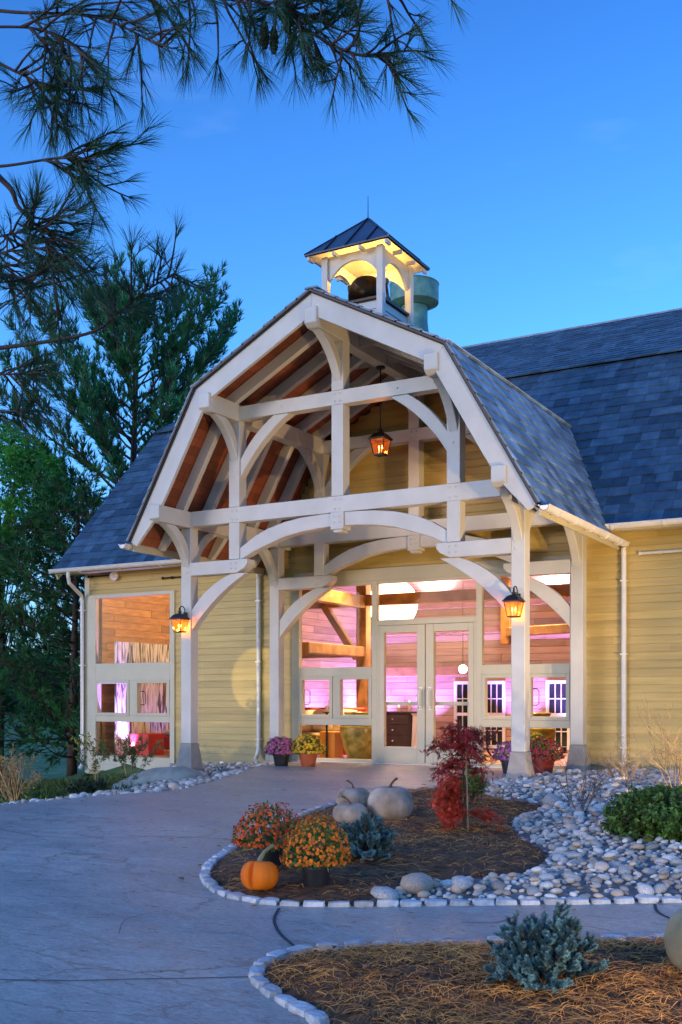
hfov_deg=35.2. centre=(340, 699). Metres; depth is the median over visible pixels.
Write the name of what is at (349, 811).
stone pumpkin
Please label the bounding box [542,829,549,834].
river stone
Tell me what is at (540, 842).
river stone
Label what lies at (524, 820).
river stone
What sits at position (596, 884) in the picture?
river stone
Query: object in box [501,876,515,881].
river stone
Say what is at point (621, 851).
river stone
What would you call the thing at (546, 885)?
river stone
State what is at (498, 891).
river stone
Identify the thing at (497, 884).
river stone
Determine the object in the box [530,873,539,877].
river stone
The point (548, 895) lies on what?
river stone
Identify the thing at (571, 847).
river stone
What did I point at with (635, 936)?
cobble
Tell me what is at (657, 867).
river stone
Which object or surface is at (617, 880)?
river stone
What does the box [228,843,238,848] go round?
cobble
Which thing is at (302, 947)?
cobble
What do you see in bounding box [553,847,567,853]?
river stone
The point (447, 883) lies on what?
river stone
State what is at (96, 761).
weed plant
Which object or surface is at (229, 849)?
cobble
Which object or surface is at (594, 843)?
river stone
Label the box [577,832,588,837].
river stone
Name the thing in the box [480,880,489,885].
river stone
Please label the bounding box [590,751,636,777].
bare shrub
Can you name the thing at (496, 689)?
interior window
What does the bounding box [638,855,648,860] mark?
river stone
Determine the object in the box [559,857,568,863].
river stone
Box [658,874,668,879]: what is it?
river stone
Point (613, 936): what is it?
cobble
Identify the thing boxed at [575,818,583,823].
river stone
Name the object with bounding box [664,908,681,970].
stone pumpkin
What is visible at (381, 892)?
river stone
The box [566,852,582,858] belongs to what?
river stone
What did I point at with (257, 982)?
cobble
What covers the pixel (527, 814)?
river stone
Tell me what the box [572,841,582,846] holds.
river stone
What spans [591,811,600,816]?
river stone
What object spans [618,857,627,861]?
river stone
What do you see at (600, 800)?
river stone
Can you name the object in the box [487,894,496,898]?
river stone
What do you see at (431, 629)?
door
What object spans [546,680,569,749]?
interior window
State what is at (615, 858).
river stone
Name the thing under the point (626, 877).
river stone
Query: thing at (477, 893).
river stone
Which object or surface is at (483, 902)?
cobble
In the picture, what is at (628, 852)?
river stone
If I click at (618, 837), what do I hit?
river stone
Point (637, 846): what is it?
river stone
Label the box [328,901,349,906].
cobble
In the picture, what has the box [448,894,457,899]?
river stone
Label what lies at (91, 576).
wall rod
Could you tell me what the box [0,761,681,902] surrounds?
river stones
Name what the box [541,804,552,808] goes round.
river stone
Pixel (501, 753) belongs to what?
potted chrysanthemum
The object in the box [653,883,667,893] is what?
river stone
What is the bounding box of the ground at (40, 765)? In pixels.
[2,704,168,801]
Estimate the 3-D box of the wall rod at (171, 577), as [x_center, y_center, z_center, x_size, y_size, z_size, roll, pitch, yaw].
[-2.499,-2.315,19.988,2.130,0.060,0.075,0,0,30]
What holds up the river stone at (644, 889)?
on the stone bed base at (633, 891)
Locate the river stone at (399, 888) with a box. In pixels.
[395,886,407,893]
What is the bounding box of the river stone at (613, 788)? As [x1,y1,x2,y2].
[607,786,616,790]
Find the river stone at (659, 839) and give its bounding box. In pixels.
[655,836,662,841]
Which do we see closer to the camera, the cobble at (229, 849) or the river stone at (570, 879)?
the river stone at (570, 879)
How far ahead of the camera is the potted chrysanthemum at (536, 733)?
16.23 m
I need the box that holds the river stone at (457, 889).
[451,885,465,893]
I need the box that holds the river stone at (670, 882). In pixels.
[662,879,674,885]
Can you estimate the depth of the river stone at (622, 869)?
7.57 m
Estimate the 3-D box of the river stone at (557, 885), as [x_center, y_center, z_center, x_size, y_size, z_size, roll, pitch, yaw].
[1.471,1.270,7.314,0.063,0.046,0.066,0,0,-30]
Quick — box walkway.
[0,761,681,1023]
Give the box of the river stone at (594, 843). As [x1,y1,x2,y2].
[589,840,602,846]
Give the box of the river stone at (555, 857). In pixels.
[552,854,564,860]
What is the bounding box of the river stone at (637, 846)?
[629,844,644,849]
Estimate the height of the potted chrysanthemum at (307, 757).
0.544 m
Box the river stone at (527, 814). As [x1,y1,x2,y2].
[523,812,532,817]
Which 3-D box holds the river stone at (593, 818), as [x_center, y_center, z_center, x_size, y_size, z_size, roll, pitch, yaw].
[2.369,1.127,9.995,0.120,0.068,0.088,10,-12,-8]
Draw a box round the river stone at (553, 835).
[545,832,560,838]
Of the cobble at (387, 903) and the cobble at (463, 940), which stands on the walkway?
the cobble at (463, 940)
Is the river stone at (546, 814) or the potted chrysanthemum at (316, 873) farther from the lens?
the river stone at (546, 814)
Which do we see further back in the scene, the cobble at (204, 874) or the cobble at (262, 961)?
the cobble at (204, 874)
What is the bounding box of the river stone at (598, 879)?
[591,877,602,883]
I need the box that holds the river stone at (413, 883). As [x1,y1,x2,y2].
[400,872,434,894]
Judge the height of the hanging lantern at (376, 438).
1.359 m
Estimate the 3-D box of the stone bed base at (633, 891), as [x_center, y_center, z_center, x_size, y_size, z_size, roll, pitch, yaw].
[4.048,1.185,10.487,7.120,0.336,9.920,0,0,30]
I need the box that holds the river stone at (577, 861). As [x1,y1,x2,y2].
[571,859,586,866]
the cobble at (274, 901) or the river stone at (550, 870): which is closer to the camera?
the cobble at (274, 901)
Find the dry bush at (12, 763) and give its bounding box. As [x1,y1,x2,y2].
[0,744,44,802]
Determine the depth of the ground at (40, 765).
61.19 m
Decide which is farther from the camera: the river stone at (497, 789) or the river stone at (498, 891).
the river stone at (497, 789)
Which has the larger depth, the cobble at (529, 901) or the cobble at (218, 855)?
the cobble at (218, 855)
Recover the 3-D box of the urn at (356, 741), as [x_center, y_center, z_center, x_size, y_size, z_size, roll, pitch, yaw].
[0.346,0.665,19.271,0.755,0.880,0.755,0,0,30]
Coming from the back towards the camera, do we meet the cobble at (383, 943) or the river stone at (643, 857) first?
the river stone at (643, 857)
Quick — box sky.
[0,0,681,654]
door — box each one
[379,624,425,763]
[426,622,473,764]
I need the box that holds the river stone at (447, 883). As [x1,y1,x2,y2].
[440,879,451,886]
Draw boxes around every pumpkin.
[240,844,278,889]
[332,795,367,822]
[336,780,369,805]
[367,777,413,819]
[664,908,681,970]
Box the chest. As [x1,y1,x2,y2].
[386,711,416,746]
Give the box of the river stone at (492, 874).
[488,872,496,877]
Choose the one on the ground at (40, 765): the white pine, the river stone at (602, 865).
the white pine
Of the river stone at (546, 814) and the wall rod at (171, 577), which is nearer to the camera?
the river stone at (546, 814)
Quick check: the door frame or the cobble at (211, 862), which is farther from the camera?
the door frame
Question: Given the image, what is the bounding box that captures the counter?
[302,707,365,754]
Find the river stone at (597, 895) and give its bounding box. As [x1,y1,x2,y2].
[593,893,603,897]
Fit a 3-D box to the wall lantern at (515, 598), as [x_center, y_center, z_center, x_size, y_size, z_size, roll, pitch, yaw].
[2.222,-1.256,13.776,0.234,0.412,0.261,0,0,30]
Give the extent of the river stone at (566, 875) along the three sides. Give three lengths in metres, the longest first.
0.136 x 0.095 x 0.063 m
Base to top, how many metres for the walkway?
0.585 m
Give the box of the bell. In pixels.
[348,275,390,300]
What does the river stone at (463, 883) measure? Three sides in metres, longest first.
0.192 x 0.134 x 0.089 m
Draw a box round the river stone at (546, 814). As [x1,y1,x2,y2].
[544,812,551,816]
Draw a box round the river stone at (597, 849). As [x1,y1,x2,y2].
[593,847,603,852]
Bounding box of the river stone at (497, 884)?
[491,880,506,889]
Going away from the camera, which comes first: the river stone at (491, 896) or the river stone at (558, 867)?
the river stone at (491, 896)
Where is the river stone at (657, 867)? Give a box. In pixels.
[653,865,663,870]
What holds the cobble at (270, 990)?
on the walkway
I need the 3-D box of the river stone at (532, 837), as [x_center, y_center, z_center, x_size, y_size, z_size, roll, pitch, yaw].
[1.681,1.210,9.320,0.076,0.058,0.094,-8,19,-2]
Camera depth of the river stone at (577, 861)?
7.98 m
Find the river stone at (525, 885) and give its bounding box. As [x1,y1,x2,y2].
[522,883,530,888]
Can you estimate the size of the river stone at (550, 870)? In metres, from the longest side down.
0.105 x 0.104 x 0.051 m
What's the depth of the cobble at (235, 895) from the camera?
7.33 m
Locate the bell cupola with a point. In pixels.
(366, 246)
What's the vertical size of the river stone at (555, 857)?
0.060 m
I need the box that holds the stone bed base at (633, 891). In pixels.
[364,773,681,906]
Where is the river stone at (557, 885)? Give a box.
[553,883,561,887]
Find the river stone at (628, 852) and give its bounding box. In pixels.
[624,850,633,855]
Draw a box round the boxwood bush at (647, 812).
[600,782,681,843]
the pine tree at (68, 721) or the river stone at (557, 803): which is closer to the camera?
the river stone at (557, 803)
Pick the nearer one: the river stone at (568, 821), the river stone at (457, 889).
the river stone at (457, 889)
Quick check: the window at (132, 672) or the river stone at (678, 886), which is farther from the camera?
the window at (132, 672)
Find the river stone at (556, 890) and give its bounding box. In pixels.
[550,888,562,893]
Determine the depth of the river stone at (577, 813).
10.28 m
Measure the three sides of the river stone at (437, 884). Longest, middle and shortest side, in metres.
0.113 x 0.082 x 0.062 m
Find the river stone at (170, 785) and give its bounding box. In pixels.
[168,783,178,788]
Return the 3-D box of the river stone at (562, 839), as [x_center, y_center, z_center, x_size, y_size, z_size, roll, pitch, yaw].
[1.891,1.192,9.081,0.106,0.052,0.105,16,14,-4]
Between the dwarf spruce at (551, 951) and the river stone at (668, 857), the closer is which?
the dwarf spruce at (551, 951)
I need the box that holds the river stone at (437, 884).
[434,881,439,887]
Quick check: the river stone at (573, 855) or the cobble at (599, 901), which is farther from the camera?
the river stone at (573, 855)
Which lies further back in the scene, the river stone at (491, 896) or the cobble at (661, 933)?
the river stone at (491, 896)
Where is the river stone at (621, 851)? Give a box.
[617,849,624,853]
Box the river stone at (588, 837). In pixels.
[584,835,595,840]
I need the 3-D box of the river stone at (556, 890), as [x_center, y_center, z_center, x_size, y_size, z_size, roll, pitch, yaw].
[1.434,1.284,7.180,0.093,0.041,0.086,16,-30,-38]
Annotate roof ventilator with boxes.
[389,274,438,331]
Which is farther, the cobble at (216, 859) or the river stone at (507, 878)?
the cobble at (216, 859)
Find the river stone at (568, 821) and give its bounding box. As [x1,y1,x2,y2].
[563,818,575,823]
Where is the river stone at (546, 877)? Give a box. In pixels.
[538,873,554,880]
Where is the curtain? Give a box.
[115,641,169,753]
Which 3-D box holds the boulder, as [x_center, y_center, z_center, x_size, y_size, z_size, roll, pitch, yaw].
[-2.650,1.263,15.620,1.389,0.553,0.787,-9,0,-2]
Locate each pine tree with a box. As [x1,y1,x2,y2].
[0,242,243,728]
[0,457,113,775]
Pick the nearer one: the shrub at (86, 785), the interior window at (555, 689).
the shrub at (86, 785)
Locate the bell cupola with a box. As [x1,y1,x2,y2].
[304,216,429,369]
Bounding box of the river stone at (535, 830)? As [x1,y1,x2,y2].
[531,828,540,833]
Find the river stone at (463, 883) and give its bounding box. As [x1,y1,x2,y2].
[452,875,471,890]
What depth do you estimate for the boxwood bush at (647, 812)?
8.90 m
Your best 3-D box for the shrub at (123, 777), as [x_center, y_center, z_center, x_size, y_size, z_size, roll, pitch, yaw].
[-3.006,1.190,15.629,0.634,0.300,0.655,0,0,30]
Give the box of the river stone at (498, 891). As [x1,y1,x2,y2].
[493,889,503,894]
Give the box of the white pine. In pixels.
[0,0,473,455]
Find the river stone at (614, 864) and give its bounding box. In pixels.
[607,861,621,867]
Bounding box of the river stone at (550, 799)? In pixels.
[542,793,561,805]
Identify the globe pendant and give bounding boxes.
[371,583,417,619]
[459,665,466,672]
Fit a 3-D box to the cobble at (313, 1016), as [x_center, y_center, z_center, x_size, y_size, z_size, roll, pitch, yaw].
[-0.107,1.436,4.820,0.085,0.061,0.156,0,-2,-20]
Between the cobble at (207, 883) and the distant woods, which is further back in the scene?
the distant woods
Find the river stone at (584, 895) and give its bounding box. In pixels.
[578,893,589,898]
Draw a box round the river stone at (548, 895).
[544,893,557,897]
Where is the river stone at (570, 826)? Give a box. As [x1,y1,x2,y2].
[565,823,579,829]
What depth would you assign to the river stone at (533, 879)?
7.32 m
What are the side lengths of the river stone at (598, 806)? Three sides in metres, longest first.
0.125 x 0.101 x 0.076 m
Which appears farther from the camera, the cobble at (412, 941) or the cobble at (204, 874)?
the cobble at (204, 874)
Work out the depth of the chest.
23.25 m
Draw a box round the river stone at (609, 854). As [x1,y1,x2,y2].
[604,852,615,857]
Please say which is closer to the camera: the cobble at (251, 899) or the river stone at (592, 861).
the cobble at (251, 899)
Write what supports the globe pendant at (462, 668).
hanging from the barn
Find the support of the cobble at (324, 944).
on the walkway
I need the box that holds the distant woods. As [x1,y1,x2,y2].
[5,643,84,708]
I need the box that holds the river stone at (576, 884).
[571,881,580,886]
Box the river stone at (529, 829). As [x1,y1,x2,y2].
[524,827,533,831]
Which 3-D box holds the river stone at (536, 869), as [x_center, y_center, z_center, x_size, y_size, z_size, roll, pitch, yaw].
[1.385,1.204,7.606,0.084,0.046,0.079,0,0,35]
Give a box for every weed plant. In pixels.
[65,732,110,780]
[93,730,166,776]
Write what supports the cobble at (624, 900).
on the stone bed base at (633, 891)
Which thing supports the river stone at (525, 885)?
on the stone bed base at (633, 891)
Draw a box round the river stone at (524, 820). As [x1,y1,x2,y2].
[520,817,529,822]
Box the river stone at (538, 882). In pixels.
[530,879,541,885]
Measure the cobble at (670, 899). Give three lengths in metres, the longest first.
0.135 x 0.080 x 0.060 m
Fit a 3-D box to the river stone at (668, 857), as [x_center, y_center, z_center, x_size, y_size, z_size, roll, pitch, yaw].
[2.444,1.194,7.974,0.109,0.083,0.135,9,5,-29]
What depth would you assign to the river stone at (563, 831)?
9.38 m
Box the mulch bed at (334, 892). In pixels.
[210,788,546,904]
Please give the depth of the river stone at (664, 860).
7.90 m
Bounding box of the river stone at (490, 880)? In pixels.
[487,877,497,883]
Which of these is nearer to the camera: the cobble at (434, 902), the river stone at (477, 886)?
the cobble at (434, 902)
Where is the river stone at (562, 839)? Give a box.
[559,837,568,842]
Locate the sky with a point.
(542, 192)
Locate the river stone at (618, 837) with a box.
[612,835,621,840]
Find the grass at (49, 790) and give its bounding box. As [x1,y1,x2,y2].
[0,763,257,803]
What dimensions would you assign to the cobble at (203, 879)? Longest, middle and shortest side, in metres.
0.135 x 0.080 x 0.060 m
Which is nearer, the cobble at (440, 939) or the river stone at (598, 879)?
the cobble at (440, 939)
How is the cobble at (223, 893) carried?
on the mulch bed at (334, 892)
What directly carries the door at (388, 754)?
in the barn
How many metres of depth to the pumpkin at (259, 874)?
7.33 m
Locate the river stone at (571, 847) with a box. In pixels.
[569,845,582,851]
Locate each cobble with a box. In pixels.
[199,871,210,879]
[201,863,213,870]
[201,877,212,883]
[203,879,217,888]
[204,861,216,864]
[208,857,219,861]
[209,885,223,892]
[212,854,224,858]
[217,851,228,855]
[217,890,230,896]
[222,847,234,851]
[226,892,246,900]
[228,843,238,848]
[242,895,260,902]
[248,965,265,978]
[250,975,269,988]
[253,956,274,967]
[259,897,279,905]
[259,983,281,997]
[266,949,291,961]
[274,994,296,1007]
[280,900,300,905]
[287,944,313,955]
[288,1000,316,1017]
[303,900,324,906]
[303,1009,329,1023]
[315,942,338,950]
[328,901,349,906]
[344,939,367,948]
[354,900,373,906]
[372,940,394,945]
[376,899,398,906]
[399,899,422,906]
[399,939,424,945]
[424,898,447,905]
[429,938,453,944]
[449,898,469,905]
[458,937,483,944]
[471,898,494,905]
[487,936,503,942]
[495,898,516,904]
[520,899,539,904]
[544,897,563,904]
[566,897,589,904]
[590,898,610,903]
[599,934,625,941]
[613,896,634,903]
[626,933,652,942]
[637,895,658,902]
[654,932,664,939]
[661,896,681,902]
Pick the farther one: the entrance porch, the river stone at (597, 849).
the entrance porch
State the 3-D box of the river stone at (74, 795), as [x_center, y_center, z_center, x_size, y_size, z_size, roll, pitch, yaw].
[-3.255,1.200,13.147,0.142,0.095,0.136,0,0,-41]
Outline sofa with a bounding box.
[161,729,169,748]
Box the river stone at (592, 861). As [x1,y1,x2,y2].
[587,859,597,863]
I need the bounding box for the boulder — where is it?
[112,766,204,791]
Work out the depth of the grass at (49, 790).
16.68 m
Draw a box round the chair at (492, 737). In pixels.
[486,727,498,755]
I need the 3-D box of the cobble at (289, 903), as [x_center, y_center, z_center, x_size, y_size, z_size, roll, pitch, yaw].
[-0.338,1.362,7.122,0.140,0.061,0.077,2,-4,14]
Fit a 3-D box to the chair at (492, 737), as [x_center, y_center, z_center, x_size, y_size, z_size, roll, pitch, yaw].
[3.396,0.718,20.750,1.300,0.786,0.500,0,0,30]
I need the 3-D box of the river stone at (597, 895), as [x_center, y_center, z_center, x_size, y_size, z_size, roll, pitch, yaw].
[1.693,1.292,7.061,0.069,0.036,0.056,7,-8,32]
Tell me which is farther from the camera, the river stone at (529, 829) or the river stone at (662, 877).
the river stone at (529, 829)
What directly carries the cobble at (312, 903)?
on the walkway
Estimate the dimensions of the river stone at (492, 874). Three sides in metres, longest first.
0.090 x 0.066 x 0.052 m
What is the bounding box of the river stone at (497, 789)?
[493,787,502,792]
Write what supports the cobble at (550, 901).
on the stone bed base at (633, 891)
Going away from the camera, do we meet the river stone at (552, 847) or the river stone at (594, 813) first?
the river stone at (552, 847)
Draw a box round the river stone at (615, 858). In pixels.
[604,856,617,861]
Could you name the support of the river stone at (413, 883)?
on the stone bed base at (633, 891)
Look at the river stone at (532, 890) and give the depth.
7.17 m
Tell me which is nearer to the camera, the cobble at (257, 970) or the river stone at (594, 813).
the cobble at (257, 970)
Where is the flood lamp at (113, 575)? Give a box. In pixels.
[109,572,118,579]
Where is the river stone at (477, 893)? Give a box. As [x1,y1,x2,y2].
[472,891,482,895]
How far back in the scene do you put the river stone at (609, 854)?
8.03 m
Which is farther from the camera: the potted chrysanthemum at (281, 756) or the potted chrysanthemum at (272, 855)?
the potted chrysanthemum at (281, 756)
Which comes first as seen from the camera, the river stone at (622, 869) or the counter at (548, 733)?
the river stone at (622, 869)
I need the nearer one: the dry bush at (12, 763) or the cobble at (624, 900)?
the cobble at (624, 900)
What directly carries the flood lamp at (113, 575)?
attached to the barn
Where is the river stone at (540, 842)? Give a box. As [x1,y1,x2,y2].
[535,839,545,844]
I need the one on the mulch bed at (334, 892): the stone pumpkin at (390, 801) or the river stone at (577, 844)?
the stone pumpkin at (390, 801)
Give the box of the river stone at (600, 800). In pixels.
[595,798,605,802]
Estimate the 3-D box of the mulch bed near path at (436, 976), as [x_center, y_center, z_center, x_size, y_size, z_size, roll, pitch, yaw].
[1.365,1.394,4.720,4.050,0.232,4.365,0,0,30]
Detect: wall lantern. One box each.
[169,606,190,632]
[502,586,525,617]
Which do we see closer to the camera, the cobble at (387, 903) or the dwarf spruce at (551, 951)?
the dwarf spruce at (551, 951)
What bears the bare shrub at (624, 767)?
on the stone bed base at (633, 891)
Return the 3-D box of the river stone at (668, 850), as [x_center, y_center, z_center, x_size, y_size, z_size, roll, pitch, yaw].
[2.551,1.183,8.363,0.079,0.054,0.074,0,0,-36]
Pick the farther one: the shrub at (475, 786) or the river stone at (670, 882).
the shrub at (475, 786)
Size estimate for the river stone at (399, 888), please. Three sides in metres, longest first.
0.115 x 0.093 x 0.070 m
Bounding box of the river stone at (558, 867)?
[555,865,566,869]
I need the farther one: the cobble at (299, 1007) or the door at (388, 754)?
the door at (388, 754)
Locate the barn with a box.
[48,308,681,776]
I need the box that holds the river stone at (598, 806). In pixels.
[593,804,603,809]
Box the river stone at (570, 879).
[566,877,575,882]
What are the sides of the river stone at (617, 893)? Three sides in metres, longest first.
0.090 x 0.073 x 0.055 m
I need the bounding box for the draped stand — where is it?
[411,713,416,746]
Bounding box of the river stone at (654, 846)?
[644,843,659,849]
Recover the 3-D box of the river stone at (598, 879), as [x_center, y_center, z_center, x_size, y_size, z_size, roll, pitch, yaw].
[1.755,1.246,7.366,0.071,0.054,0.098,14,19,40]
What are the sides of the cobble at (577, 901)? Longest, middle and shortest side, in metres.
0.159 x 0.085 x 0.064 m
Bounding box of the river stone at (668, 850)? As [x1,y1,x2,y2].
[664,848,672,852]
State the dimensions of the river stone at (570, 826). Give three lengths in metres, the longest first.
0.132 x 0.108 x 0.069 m
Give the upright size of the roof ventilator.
2.352 m
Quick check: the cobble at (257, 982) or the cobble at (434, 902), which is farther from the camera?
the cobble at (434, 902)
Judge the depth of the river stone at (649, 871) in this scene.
7.59 m
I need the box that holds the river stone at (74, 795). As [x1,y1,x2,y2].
[69,793,80,797]
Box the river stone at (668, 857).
[661,854,676,862]
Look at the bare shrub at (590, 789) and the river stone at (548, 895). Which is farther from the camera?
the bare shrub at (590, 789)
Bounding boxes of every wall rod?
[87,575,108,577]
[161,572,249,579]
[638,549,681,554]
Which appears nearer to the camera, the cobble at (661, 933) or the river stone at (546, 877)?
the cobble at (661, 933)
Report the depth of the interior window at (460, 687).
24.01 m
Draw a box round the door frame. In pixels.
[377,575,475,765]
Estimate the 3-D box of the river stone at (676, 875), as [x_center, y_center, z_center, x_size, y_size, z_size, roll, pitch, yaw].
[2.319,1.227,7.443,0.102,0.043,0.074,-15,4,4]
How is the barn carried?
on the ground at (40, 765)
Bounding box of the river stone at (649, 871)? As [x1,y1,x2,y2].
[641,868,656,873]
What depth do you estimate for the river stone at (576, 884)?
7.30 m
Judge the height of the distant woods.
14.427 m
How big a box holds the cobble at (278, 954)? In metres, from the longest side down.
0.159 x 0.085 x 0.064 m
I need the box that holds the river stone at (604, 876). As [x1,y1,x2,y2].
[597,874,609,879]
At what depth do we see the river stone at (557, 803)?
10.93 m
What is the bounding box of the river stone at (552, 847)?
[548,844,558,850]
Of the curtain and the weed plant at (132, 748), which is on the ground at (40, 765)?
the weed plant at (132, 748)
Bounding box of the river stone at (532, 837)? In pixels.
[530,835,538,839]
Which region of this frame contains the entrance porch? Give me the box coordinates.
[118,285,629,779]
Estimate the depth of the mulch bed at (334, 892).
8.28 m
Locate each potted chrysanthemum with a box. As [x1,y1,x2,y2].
[230,799,306,868]
[263,736,295,765]
[279,814,352,887]
[291,733,325,766]
[492,740,511,773]
[529,736,564,773]
[530,731,552,768]
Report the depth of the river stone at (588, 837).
8.82 m
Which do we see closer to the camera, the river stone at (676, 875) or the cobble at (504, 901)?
the cobble at (504, 901)
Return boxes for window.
[87,590,175,770]
[454,681,467,741]
[484,681,505,747]
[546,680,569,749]
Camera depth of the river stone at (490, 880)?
7.47 m
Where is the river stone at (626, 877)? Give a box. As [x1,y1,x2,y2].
[621,872,632,881]
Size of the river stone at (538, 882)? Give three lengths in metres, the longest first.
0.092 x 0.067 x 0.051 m
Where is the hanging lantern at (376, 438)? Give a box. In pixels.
[368,366,392,456]
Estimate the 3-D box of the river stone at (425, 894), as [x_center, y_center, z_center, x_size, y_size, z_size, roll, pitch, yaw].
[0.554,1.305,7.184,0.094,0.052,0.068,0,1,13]
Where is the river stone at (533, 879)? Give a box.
[529,877,538,881]
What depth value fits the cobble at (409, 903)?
7.00 m
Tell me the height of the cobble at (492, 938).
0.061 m
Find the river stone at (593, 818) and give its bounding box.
[589,816,599,821]
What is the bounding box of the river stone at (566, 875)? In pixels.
[563,872,580,880]
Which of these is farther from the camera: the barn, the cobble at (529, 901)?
the barn
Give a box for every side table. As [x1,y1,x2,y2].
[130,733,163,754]
[320,731,342,757]
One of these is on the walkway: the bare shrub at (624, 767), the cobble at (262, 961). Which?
the cobble at (262, 961)
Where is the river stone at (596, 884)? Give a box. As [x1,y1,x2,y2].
[590,881,600,887]
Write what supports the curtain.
on the barn
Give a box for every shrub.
[0,768,26,796]
[63,774,110,793]
[111,772,139,783]
[459,766,490,803]
[528,747,614,812]
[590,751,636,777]
[595,735,659,785]
[611,691,681,791]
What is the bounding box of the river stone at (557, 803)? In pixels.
[554,801,563,806]
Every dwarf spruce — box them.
[338,810,397,862]
[483,901,609,996]
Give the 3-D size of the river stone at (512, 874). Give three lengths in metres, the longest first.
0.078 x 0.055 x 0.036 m
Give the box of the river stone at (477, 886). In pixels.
[473,884,482,889]
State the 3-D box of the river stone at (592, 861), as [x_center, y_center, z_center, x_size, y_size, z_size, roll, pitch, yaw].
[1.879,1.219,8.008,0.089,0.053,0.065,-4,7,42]
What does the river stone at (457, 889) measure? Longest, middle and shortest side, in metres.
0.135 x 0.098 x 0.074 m
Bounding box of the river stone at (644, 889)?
[637,883,653,894]
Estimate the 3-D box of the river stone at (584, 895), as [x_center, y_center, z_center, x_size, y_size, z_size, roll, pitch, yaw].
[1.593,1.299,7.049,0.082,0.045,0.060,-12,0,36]
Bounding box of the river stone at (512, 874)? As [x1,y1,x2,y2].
[508,872,517,876]
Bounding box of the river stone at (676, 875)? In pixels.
[669,873,680,878]
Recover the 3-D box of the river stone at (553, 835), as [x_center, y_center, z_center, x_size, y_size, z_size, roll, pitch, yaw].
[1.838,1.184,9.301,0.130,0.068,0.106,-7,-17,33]
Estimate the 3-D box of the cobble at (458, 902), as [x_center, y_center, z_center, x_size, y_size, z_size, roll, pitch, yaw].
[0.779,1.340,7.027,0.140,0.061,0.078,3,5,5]
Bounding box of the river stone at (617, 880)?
[611,877,623,883]
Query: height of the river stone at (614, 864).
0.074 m
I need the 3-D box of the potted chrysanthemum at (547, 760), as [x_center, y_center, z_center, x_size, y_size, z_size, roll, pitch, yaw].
[2.946,0.804,15.648,0.634,0.561,0.625,0,0,30]
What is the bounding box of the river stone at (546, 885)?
[539,881,553,889]
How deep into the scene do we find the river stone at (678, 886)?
7.19 m
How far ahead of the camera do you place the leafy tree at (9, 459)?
26.13 m
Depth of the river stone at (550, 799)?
11.32 m
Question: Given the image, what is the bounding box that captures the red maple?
[420,720,507,832]
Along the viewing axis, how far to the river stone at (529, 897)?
7.03 m
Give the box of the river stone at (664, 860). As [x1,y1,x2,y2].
[654,858,668,863]
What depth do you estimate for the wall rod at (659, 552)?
15.84 m
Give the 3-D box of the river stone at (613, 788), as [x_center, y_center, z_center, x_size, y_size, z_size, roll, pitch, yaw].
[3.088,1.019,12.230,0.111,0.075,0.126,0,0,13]
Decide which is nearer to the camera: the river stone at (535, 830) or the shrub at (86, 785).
the river stone at (535, 830)
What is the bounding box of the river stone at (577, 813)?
[573,811,584,815]
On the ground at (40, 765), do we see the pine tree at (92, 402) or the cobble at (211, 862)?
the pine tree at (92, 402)
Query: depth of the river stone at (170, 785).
14.33 m
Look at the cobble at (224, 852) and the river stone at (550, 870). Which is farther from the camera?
the cobble at (224, 852)
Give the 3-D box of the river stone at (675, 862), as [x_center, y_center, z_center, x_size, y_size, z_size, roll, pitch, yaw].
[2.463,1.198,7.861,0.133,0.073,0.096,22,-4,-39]
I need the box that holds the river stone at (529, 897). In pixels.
[525,896,536,898]
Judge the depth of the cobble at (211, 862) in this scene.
8.49 m
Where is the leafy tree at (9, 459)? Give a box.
[0,423,75,772]
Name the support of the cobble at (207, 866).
on the walkway
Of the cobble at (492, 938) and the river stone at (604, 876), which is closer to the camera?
the cobble at (492, 938)
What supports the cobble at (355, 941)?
on the walkway
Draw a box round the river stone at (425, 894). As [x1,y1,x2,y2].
[417,890,430,897]
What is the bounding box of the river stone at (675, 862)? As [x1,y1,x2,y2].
[670,858,681,866]
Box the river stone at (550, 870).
[545,869,555,872]
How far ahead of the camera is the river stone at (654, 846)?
8.51 m
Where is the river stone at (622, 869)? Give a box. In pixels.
[618,865,631,875]
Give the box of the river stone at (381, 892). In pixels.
[370,886,398,899]
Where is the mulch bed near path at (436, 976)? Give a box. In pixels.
[264,941,681,1023]
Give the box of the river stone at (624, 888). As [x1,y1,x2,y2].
[620,886,628,891]
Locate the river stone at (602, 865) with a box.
[593,861,609,870]
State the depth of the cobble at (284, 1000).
5.06 m
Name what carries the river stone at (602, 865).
on the stone bed base at (633, 891)
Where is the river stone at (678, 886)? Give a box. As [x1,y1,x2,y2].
[674,883,681,889]
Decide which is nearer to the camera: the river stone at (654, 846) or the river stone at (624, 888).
the river stone at (624, 888)
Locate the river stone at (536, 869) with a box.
[531,866,541,872]
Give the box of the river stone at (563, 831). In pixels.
[558,828,569,834]
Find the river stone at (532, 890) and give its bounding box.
[526,886,539,894]
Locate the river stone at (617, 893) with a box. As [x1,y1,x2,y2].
[610,889,623,896]

